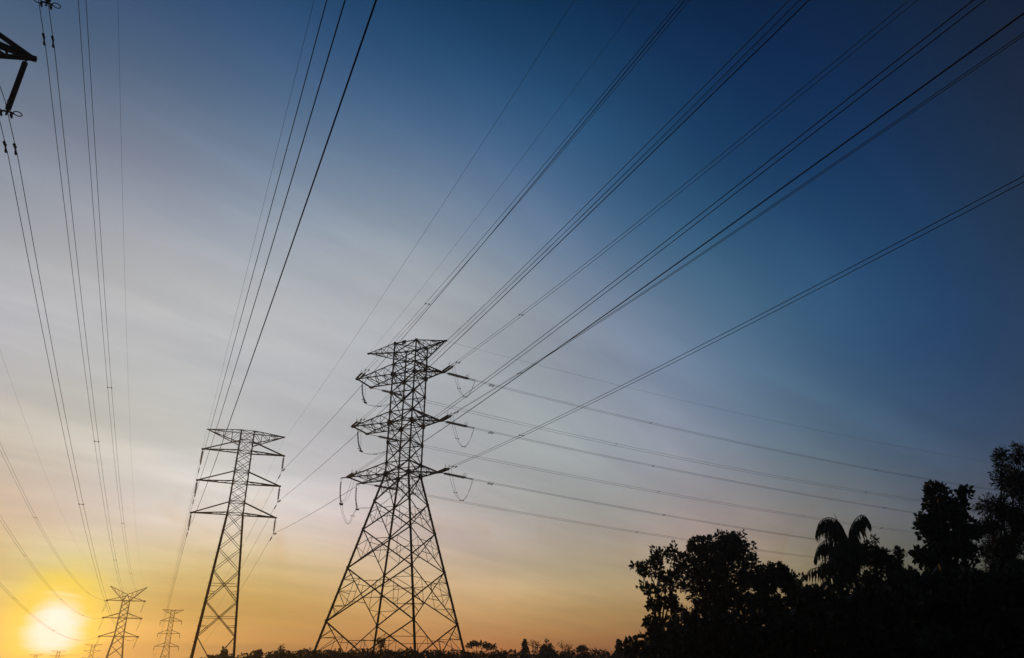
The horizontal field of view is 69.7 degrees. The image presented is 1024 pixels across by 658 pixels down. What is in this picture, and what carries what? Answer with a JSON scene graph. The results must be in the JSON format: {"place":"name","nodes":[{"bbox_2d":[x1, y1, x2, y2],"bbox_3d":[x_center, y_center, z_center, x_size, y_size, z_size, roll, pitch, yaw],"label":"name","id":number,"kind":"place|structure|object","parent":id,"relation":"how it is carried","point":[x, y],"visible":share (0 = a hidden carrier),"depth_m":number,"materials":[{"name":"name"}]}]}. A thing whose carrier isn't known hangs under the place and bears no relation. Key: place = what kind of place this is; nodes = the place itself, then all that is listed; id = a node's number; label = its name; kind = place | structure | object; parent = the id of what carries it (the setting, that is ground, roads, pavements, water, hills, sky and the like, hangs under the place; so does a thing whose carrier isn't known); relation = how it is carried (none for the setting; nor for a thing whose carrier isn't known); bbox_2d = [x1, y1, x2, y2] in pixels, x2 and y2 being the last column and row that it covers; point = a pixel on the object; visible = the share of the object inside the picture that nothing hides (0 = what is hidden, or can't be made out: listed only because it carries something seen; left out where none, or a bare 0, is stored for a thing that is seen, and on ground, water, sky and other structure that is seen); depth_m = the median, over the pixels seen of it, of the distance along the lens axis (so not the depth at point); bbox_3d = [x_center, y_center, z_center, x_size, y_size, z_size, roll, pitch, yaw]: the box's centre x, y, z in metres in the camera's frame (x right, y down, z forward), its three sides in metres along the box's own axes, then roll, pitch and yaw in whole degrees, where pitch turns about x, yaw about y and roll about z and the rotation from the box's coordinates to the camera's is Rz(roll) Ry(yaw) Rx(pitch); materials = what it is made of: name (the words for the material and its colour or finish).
{"place":"outdoors","nodes":[
{"label":"outdoors","id":0,"kind":"place"},
{"bbox_2d":[251,649,264,655],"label":"flat topped tree","id":1,"kind":"object","parent":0,"point":[259,652],"visible":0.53,"depth_m":78.30,"materials":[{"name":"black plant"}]},
{"bbox_2d":[265,649,294,657],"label":"domed tree","id":2,"kind":"object","parent":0,"point":[276,655],"visible":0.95,"depth_m":73.18,"materials":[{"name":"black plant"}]},
{"bbox_2d":[277,644,285,657],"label":"wispy tree","id":3,"kind":"object","parent":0,"point":[280,647],"visible":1,"depth_m":73.15,"materials":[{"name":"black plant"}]},
{"bbox_2d":[292,647,321,657],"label":"domed tree","id":4,"kind":"object","parent":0,"point":[314,654],"visible":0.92,"depth_m":73.94,"materials":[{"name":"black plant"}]},
{"bbox_2d":[319,648,350,657],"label":"domed tree","id":5,"kind":"object","parent":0,"point":[338,653],"visible":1,"depth_m":72.74,"materials":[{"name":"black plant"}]},
{"bbox_2d":[375,636,385,648],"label":"wispy tree","id":6,"kind":"object","parent":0,"point":[381,643],"visible":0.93,"depth_m":79.74,"materials":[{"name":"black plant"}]},
{"bbox_2d":[471,651,505,657],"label":"domed tree","id":7,"kind":"object","parent":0,"point":[493,653],"visible":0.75,"depth_m":90.72,"materials":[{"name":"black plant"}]},
{"bbox_2d":[0,0,1023,657],"label":"sky","id":8,"kind":"structure","parent":0,"point":[920,346],"materials":[{"name":"blue"}]},
{"bbox_2d":[609,650,624,657],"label":"domed tree","id":9,"kind":"object","parent":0,"point":[619,655],"visible":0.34,"depth_m":88.38,"materials":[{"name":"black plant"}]},
{"bbox_2d":[614,639,622,657],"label":"columnar tree","id":10,"kind":"object","parent":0,"point":[617,645],"visible":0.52,"depth_m":90.95,"materials":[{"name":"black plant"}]},
{"bbox_2d":[972,440,1023,616],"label":"feathery tree","id":11,"kind":"object","parent":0,"point":[1001,548],"visible":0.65,"depth_m":41.12,"materials":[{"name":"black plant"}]},
{"bbox_3d":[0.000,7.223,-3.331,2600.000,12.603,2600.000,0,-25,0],"label":"ground","id":12,"kind":"structure","parent":0,"visible":0},
{"bbox_2d":[0,32,36,61],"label":"transmission tower","id":13,"kind":"structure","parent":12,"relation":"on","point":[16,51],"depth_m":34.20,"materials":[{"name":"metal"}]},
{"bbox_2d":[0,58,27,118],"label":"suspension insulator","id":14,"kind":"object","parent":13,"relation":"hanging from","point":[17,84],"visible":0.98,"depth_m":33.45,"materials":[{"name":"ceramic"}]},
{"bbox_2d":[34,0,60,9],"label":"suspension insulator","id":15,"kind":"object","parent":13,"relation":"hanging from","point":[41,2],"visible":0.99,"depth_m":35.80,"materials":[{"name":"ceramic"}]},
{"bbox_2d":[118,17,141,570],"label":"earth wire","id":16,"kind":"object","parent":13,"relation":"attached to","point":[123,231],"visible":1,"depth_m":66.81,"materials":[{"name":"metal"}]},
{"bbox_2d":[50,651,64,657],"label":"transmission tower","id":17,"kind":"structure","parent":12,"relation":"on","point":[57,652],"depth_m":835.64,"materials":[{"name":"metal"}]},
{"bbox_2d":[82,644,102,657],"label":"transmission tower","id":18,"kind":"structure","parent":12,"relation":"on","point":[92,651],"depth_m":689.07,"materials":[{"name":"metal"}]},
{"bbox_2d":[99,586,147,657],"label":"transmission tower","id":19,"kind":"structure","parent":12,"relation":"on","point":[119,617],"depth_m":305.53,"materials":[{"name":"metal"}]},
{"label":"tension insulator","id":20,"kind":"object","parent":19,"relation":"attached to","visible":0},
{"bbox_2d":[78,0,138,595],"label":"twin conductor","id":21,"kind":"object","parent":20,"relation":"attached to","point":[100,234],"visible":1,"depth_m":57.74,"materials":[{"name":"metal"}]},
{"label":"tension insulator","id":22,"kind":"object","parent":19,"relation":"attached to","visible":0},
{"bbox_2d":[38,0,138,619],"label":"twin conductor","id":23,"kind":"object","parent":22,"relation":"attached to","point":[52,38],"visible":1,"depth_m":47.04,"materials":[{"name":"metal"}]},
{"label":"tension insulator","id":24,"kind":"object","parent":19,"relation":"attached to","visible":0},
{"bbox_2d":[0,87,137,640],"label":"twin conductor","id":25,"kind":"object","parent":24,"relation":"attached to","point":[5,147],"visible":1,"depth_m":42.36,"materials":[{"name":"metal"}]},
{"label":"tension insulator","id":26,"kind":"object","parent":19,"relation":"attached to","visible":0},
{"bbox_2d":[0,443,101,599],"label":"twin conductor","id":27,"kind":"object","parent":26,"relation":"attached to","point":[38,521],"visible":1,"depth_m":130.70,"materials":[{"name":"metal"}]},
{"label":"tension insulator","id":28,"kind":"object","parent":19,"relation":"attached to","visible":0},
{"bbox_2d":[1,517,99,618],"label":"twin conductor","id":29,"kind":"object","parent":28,"relation":"attached to","point":[36,569],"visible":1,"depth_m":133.45,"materials":[{"name":"metal"}]},
{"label":"tension insulator","id":30,"kind":"object","parent":19,"relation":"attached to","visible":0},
{"bbox_2d":[1,586,93,639],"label":"twin conductor","id":31,"kind":"object","parent":30,"relation":"attached to","point":[32,614],"visible":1,"depth_m":131.74,"materials":[{"name":"metal"}]},
{"bbox_2d":[154,609,180,657],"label":"transmission tower","id":32,"kind":"structure","parent":12,"relation":"on","point":[171,633],"depth_m":338.88,"materials":[{"name":"metal"}]},
{"bbox_2d":[209,654,233,657],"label":"domed tree","id":33,"kind":"object","parent":12,"relation":"on","point":[219,656],"visible":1,"depth_m":71.48,"materials":[{"name":"black plant"}]},
{"bbox_2d":[221,646,227,655],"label":"columnar tree","id":34,"kind":"object","parent":12,"relation":"on","point":[224,651],"visible":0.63,"depth_m":74.09,"materials":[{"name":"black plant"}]},
{"bbox_2d":[188,429,284,657],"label":"transmission tower","id":35,"kind":"structure","parent":12,"relation":"on","point":[242,515],"depth_m":92.54,"materials":[{"name":"metal"}]},
{"bbox_2d":[167,2,313,592],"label":"earth wire","id":36,"kind":"object","parent":35,"relation":"attached to","point":[259,220],"visible":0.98,"depth_m":46.37,"materials":[{"name":"metal"}]},
{"bbox_2d":[189,1,573,607],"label":"earth wire","id":37,"kind":"object","parent":35,"relation":"attached to","point":[438,210],"visible":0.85,"depth_m":43.61,"materials":[{"name":"metal"}]},
{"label":"suspension insulator","id":38,"kind":"object","parent":35,"relation":"hanging from","visible":0},
{"bbox_2d":[193,0,684,623],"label":"single conductor","id":39,"kind":"object","parent":38,"relation":"hanging from","point":[515,204],"visible":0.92,"depth_m":31.69,"materials":[{"name":"metal"}]},
{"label":"suspension insulator","id":40,"kind":"object","parent":35,"relation":"hanging from","visible":0},
{"bbox_2d":[192,0,808,638],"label":"single conductor","id":41,"kind":"object","parent":40,"relation":"hanging from","point":[588,214],"visible":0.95,"depth_m":24.64,"materials":[{"name":"metal"}]},
{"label":"suspension insulator","id":42,"kind":"object","parent":35,"relation":"hanging from","visible":0},
{"bbox_2d":[178,12,1023,656],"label":"single conductor","id":43,"kind":"object","parent":42,"relation":"hanging from","point":[734,222],"visible":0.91,"depth_m":17.61,"materials":[{"name":"metal"}]},
{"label":"suspension insulator","id":44,"kind":"object","parent":35,"relation":"hanging from","visible":0},
{"bbox_2d":[160,0,326,626],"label":"single conductor","id":45,"kind":"object","parent":44,"relation":"hanging from","point":[265,227],"visible":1,"depth_m":33.84,"materials":[{"name":"metal"}]},
{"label":"suspension insulator","id":46,"kind":"object","parent":35,"relation":"hanging from","visible":0},
{"bbox_2d":[160,0,345,632],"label":"single conductor","id":47,"kind":"object","parent":46,"relation":"hanging from","point":[279,219],"visible":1,"depth_m":24.84,"materials":[{"name":"metal"}]},
{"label":"suspension insulator","id":48,"kind":"object","parent":35,"relation":"hanging from","visible":0},
{"bbox_2d":[154,0,376,655],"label":"single conductor","id":49,"kind":"object","parent":48,"relation":"hanging from","point":[369,19],"visible":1,"depth_m":16.87,"materials":[{"name":"metal"}]},
{"bbox_2d":[241,655,268,657],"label":"domed tree","id":50,"kind":"object","parent":12,"relation":"on","point":[251,656],"visible":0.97,"depth_m":72.48,"materials":[{"name":"black plant"}]},
{"bbox_2d":[349,648,374,657],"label":"domed tree","id":51,"kind":"object","parent":12,"relation":"on","point":[360,655],"visible":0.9,"depth_m":75.21,"materials":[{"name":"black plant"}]},
{"bbox_2d":[370,648,402,657],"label":"domed tree","id":52,"kind":"object","parent":12,"relation":"on","point":[388,654],"visible":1,"depth_m":74.48,"materials":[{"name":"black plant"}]},
{"bbox_2d":[314,338,464,653],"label":"transmission tower","id":53,"kind":"structure","parent":12,"relation":"on","point":[411,419],"depth_m":94.17,"materials":[{"name":"metal"}]},
{"bbox_2d":[339,482,342,504],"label":"pilot insulator","id":54,"kind":"object","parent":53,"relation":"hanging from","point":[340,494],"visible":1,"depth_m":95.26,"materials":[{"name":"ceramic"}]},
{"bbox_2d":[352,419,361,426],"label":"tension insulator","id":55,"kind":"object","parent":53,"relation":"attached to","point":[356,423],"visible":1,"depth_m":96.07,"materials":[{"name":"ceramic"}]},
{"bbox_2d":[357,435,399,454],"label":"jumper loop","id":56,"kind":"object","parent":55,"relation":"hanging from","point":[366,453],"visible":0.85,"depth_m":97.12,"materials":[{"name":"metal"}]},
{"bbox_2d":[360,0,799,420],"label":"twin conductor","id":57,"kind":"object","parent":55,"relation":"attached to","point":[623,167],"visible":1,"depth_m":36.59,"materials":[{"name":"metal"}]},
{"bbox_2d":[355,485,358,509],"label":"pilot insulator","id":58,"kind":"object","parent":53,"relation":"hanging from","point":[356,508],"visible":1,"depth_m":98.16,"materials":[{"name":"ceramic"}]},
{"bbox_2d":[356,370,365,378],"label":"tension insulator","id":59,"kind":"object","parent":53,"relation":"attached to","point":[360,374],"visible":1,"depth_m":98.77,"materials":[{"name":"ceramic"}]},
{"bbox_2d":[365,0,689,370],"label":"twin conductor","id":60,"kind":"object","parent":59,"relation":"attached to","point":[549,158],"visible":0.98,"depth_m":46.11,"materials":[{"name":"metal"}]},
{"bbox_2d":[365,483,398,490],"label":"tension insulator","id":61,"kind":"object","parent":53,"relation":"attached to","point":[376,485],"visible":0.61,"depth_m":99.38,"materials":[{"name":"ceramic"}]},
{"bbox_2d":[339,473,390,523],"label":"jumper loop","id":62,"kind":"object","parent":61,"relation":"hanging from","point":[358,508],"visible":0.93,"depth_m":94.93,"materials":[{"name":"metal"}]},
{"bbox_2d":[404,490,917,568],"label":"twin conductor","id":63,"kind":"object","parent":61,"relation":"attached to","point":[600,525],"visible":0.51,"depth_m":108.27,"materials":[{"name":"metal"}]},
{"bbox_2d":[369,434,399,441],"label":"tension insulator","id":64,"kind":"object","parent":53,"relation":"attached to","point":[384,437],"visible":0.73,"depth_m":102.26,"materials":[{"name":"ceramic"}]},
{"bbox_2d":[402,441,1022,544],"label":"twin conductor","id":65,"kind":"object","parent":64,"relation":"attached to","point":[637,487],"visible":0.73,"depth_m":113.69,"materials":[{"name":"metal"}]},
{"bbox_2d":[374,388,405,395],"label":"tension insulator","id":66,"kind":"object","parent":53,"relation":"attached to","point":[389,392],"visible":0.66,"depth_m":105.09,"materials":[{"name":"ceramic"}]},
{"bbox_2d":[410,396,978,509],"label":"twin conductor","id":67,"kind":"object","parent":66,"relation":"attached to","point":[658,452],"visible":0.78,"depth_m":118.14,"materials":[{"name":"metal"}]},
{"bbox_2d":[438,464,450,472],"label":"tension insulator","id":68,"kind":"object","parent":53,"relation":"attached to","point":[444,470],"visible":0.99,"depth_m":90.81,"materials":[{"name":"ceramic"}]},
{"bbox_2d":[448,176,1023,467],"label":"twin conductor","id":69,"kind":"object","parent":68,"relation":"attached to","point":[521,435],"visible":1,"depth_m":38.79,"materials":[{"name":"metal"}]},
{"bbox_2d":[440,412,451,420],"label":"tension insulator","id":70,"kind":"object","parent":53,"relation":"attached to","point":[446,417],"visible":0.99,"depth_m":93.81,"materials":[{"name":"ceramic"}]},
{"bbox_2d":[452,32,1023,413],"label":"twin conductor","id":71,"kind":"object","parent":70,"relation":"attached to","point":[786,195],"visible":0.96,"depth_m":39.81,"materials":[{"name":"metal"}]},
{"bbox_2d":[442,362,454,371],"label":"tension insulator","id":72,"kind":"object","parent":53,"relation":"attached to","point":[447,368],"visible":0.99,"depth_m":96.70,"materials":[{"name":"ceramic"}]},
{"bbox_2d":[452,368,475,397],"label":"jumper loop","id":73,"kind":"object","parent":72,"relation":"hanging from","point":[460,388],"visible":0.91,"depth_m":95.87,"materials":[{"name":"metal"}]},
{"bbox_2d":[453,0,917,364],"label":"twin conductor","id":74,"kind":"object","parent":72,"relation":"attached to","point":[717,157],"visible":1,"depth_m":46.52,"materials":[{"name":"metal"}]},
{"bbox_2d":[443,473,472,479],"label":"tension insulator","id":75,"kind":"object","parent":53,"relation":"attached to","point":[456,475],"visible":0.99,"depth_m":93.83,"materials":[{"name":"ceramic"}]},
{"bbox_2d":[476,479,959,558],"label":"twin conductor","id":76,"kind":"object","parent":75,"relation":"attached to","point":[652,512],"visible":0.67,"depth_m":102.00,"materials":[{"name":"metal"}]},
{"bbox_2d":[448,470,471,500],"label":"jumper loop","id":77,"kind":"object","parent":76,"relation":"hanging from","point":[457,492],"visible":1,"depth_m":89.98,"materials":[{"name":"metal"}]},
{"bbox_2d":[444,421,474,428],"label":"tension insulator","id":78,"kind":"object","parent":53,"relation":"attached to","point":[458,424],"visible":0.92,"depth_m":96.73,"materials":[{"name":"ceramic"}]},
{"bbox_2d":[477,428,922,514],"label":"twin conductor","id":79,"kind":"object","parent":78,"relation":"attached to","point":[491,432],"visible":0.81,"depth_m":107.14,"materials":[{"name":"metal"}]},
{"bbox_2d":[447,372,474,380],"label":"tension insulator","id":80,"kind":"object","parent":53,"relation":"attached to","point":[459,376],"visible":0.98,"depth_m":99.51,"materials":[{"name":"ceramic"}]},
{"bbox_2d":[476,380,995,490],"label":"twin conductor","id":81,"kind":"object","parent":80,"relation":"attached to","point":[718,437],"visible":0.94,"depth_m":111.71,"materials":[{"name":"metal"}]},
{"bbox_2d":[371,2,638,350],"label":"earth wire","id":82,"kind":"object","parent":53,"relation":"attached to","point":[521,158],"visible":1,"depth_m":56.57,"materials":[{"name":"metal"}]},
{"bbox_2d":[450,0,802,336],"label":"earth wire","id":83,"kind":"object","parent":53,"relation":"attached to","point":[666,134],"visible":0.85,"depth_m":50.89,"materials":[{"name":"metal"}]},
{"bbox_2d":[448,341,1016,466],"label":"earth wire","id":84,"kind":"object","parent":53,"relation":"attached to","point":[713,407],"visible":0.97,"depth_m":113.64,"materials":[{"name":"metal"}]},
{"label":"tension insulator","id":85,"kind":"object","parent":53,"relation":"attached to","visible":0},
{"bbox_2d":[354,0,985,472],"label":"twin conductor","id":86,"kind":"object","parent":85,"relation":"attached to","point":[728,192],"visible":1,"depth_m":27.88,"materials":[{"name":"metal"}]},
{"bbox_2d":[200,648,616,657],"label":"distant scrub","id":87,"kind":"object","parent":12,"relation":"on","point":[566,655],"visible":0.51,"depth_m":90.36,"materials":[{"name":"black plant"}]},
{"bbox_2d":[397,647,419,657],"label":"domed tree","id":88,"kind":"object","parent":12,"relation":"on","point":[414,654],"visible":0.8,"depth_m":75.31,"materials":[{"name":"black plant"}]},
{"bbox_2d":[417,649,448,657],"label":"domed tree","id":89,"kind":"object","parent":12,"relation":"on","point":[438,654],"visible":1,"depth_m":74.04,"materials":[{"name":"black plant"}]},
{"bbox_2d":[447,650,472,657],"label":"domed tree","id":90,"kind":"object","parent":12,"relation":"on","point":[464,654],"visible":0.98,"depth_m":75.44,"materials":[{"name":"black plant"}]},
{"bbox_2d":[465,640,489,650],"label":"flat topped tree","id":91,"kind":"object","parent":12,"relation":"on","point":[475,643],"visible":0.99,"depth_m":100.75,"materials":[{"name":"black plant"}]},
{"bbox_2d":[483,643,497,652],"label":"flat topped tree","id":92,"kind":"object","parent":12,"relation":"on","point":[493,647],"visible":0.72,"depth_m":102.58,"materials":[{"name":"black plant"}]},
{"bbox_2d":[497,649,527,657],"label":"domed tree","id":93,"kind":"object","parent":12,"relation":"on","point":[524,652],"visible":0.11,"depth_m":96.08,"materials":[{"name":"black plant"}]},
{"bbox_2d":[521,639,528,653],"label":"columnar tree","id":94,"kind":"object","parent":12,"relation":"on","point":[524,645],"visible":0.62,"depth_m":100.84,"materials":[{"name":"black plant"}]},
{"bbox_2d":[529,638,540,653],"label":"wispy tree","id":95,"kind":"object","parent":12,"relation":"on","point":[536,644],"visible":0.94,"depth_m":104.67,"materials":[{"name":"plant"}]},
{"bbox_2d":[519,650,569,657],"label":"domed tree","id":96,"kind":"object","parent":12,"relation":"on","point":[556,653],"visible":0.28,"depth_m":94.95,"materials":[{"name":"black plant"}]},
{"bbox_2d":[539,638,554,656],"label":"round far tree","id":97,"kind":"object","parent":12,"relation":"on","point":[546,646],"visible":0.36,"depth_m":98.64,"materials":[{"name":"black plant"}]},
{"bbox_2d":[556,640,571,651],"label":"wispy tree","id":98,"kind":"object","parent":12,"relation":"on","point":[565,650],"visible":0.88,"depth_m":104.51,"materials":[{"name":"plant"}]},
{"bbox_2d":[576,644,588,652],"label":"flat topped tree","id":99,"kind":"object","parent":12,"relation":"on","point":[581,647],"visible":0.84,"depth_m":102.17,"materials":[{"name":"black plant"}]},
{"bbox_2d":[586,648,613,657],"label":"domed tree","id":100,"kind":"object","parent":12,"relation":"on","point":[604,651],"visible":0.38,"depth_m":94.29,"materials":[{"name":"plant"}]},
{"bbox_2d":[628,540,689,648],"bbox_3d":[8.687,16.668,42.365,3.609,8.880,2.258,0,-25,0],"label":"sparse tree","id":101,"kind":"object","parent":12,"relation":"on","point":[655,560],"visible":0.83,"depth_m":42.96,"materials":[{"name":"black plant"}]},
{"bbox_2d":[666,529,761,651],"bbox_3d":[12.230,17.132,44.362,6.917,9.924,4.368,-10,-26,20],"label":"round tree","id":102,"kind":"object","parent":12,"relation":"on","point":[716,572],"visible":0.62,"depth_m":44.79,"materials":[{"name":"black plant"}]},
{"bbox_2d":[745,561,805,624],"bbox_3d":[14.947,16.951,41.414,4.602,7.636,3.138,0,-25,0],"label":"tree","id":103,"kind":"object","parent":12,"relation":"on","point":[781,577],"visible":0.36,"depth_m":42.05,"materials":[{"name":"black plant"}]},
{"bbox_2d":[617,558,1023,657],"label":"undergrowth","id":104,"kind":"object","parent":12,"relation":"on","point":[962,621],"visible":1,"depth_m":34.07,"materials":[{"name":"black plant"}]},
{"bbox_2d":[805,514,871,596],"bbox_3d":[17.644,14.491,38.452,3.414,9.520,2.226,0,-25,0],"label":"palm tree","id":105,"kind":"object","parent":12,"relation":"on","point":[848,557],"visible":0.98,"depth_m":39.18,"materials":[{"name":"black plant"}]},
{"bbox_2d":[858,534,908,632],"bbox_3d":[20.924,15.824,40.437,3.398,8.930,2.621,0,-25,0],"label":"bushy tree","id":106,"kind":"object","parent":12,"relation":"on","point":[879,559],"visible":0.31,"depth_m":41.32,"materials":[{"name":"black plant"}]},
{"bbox_2d":[907,479,986,615],"bbox_3d":[22.315,13.160,37.324,4.108,10.994,2.896,-7,-26,15],"label":"broadleaf tree","id":107,"kind":"object","parent":12,"relation":"on","point":[945,544],"visible":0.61,"depth_m":37.96,"materials":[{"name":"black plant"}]}
]}

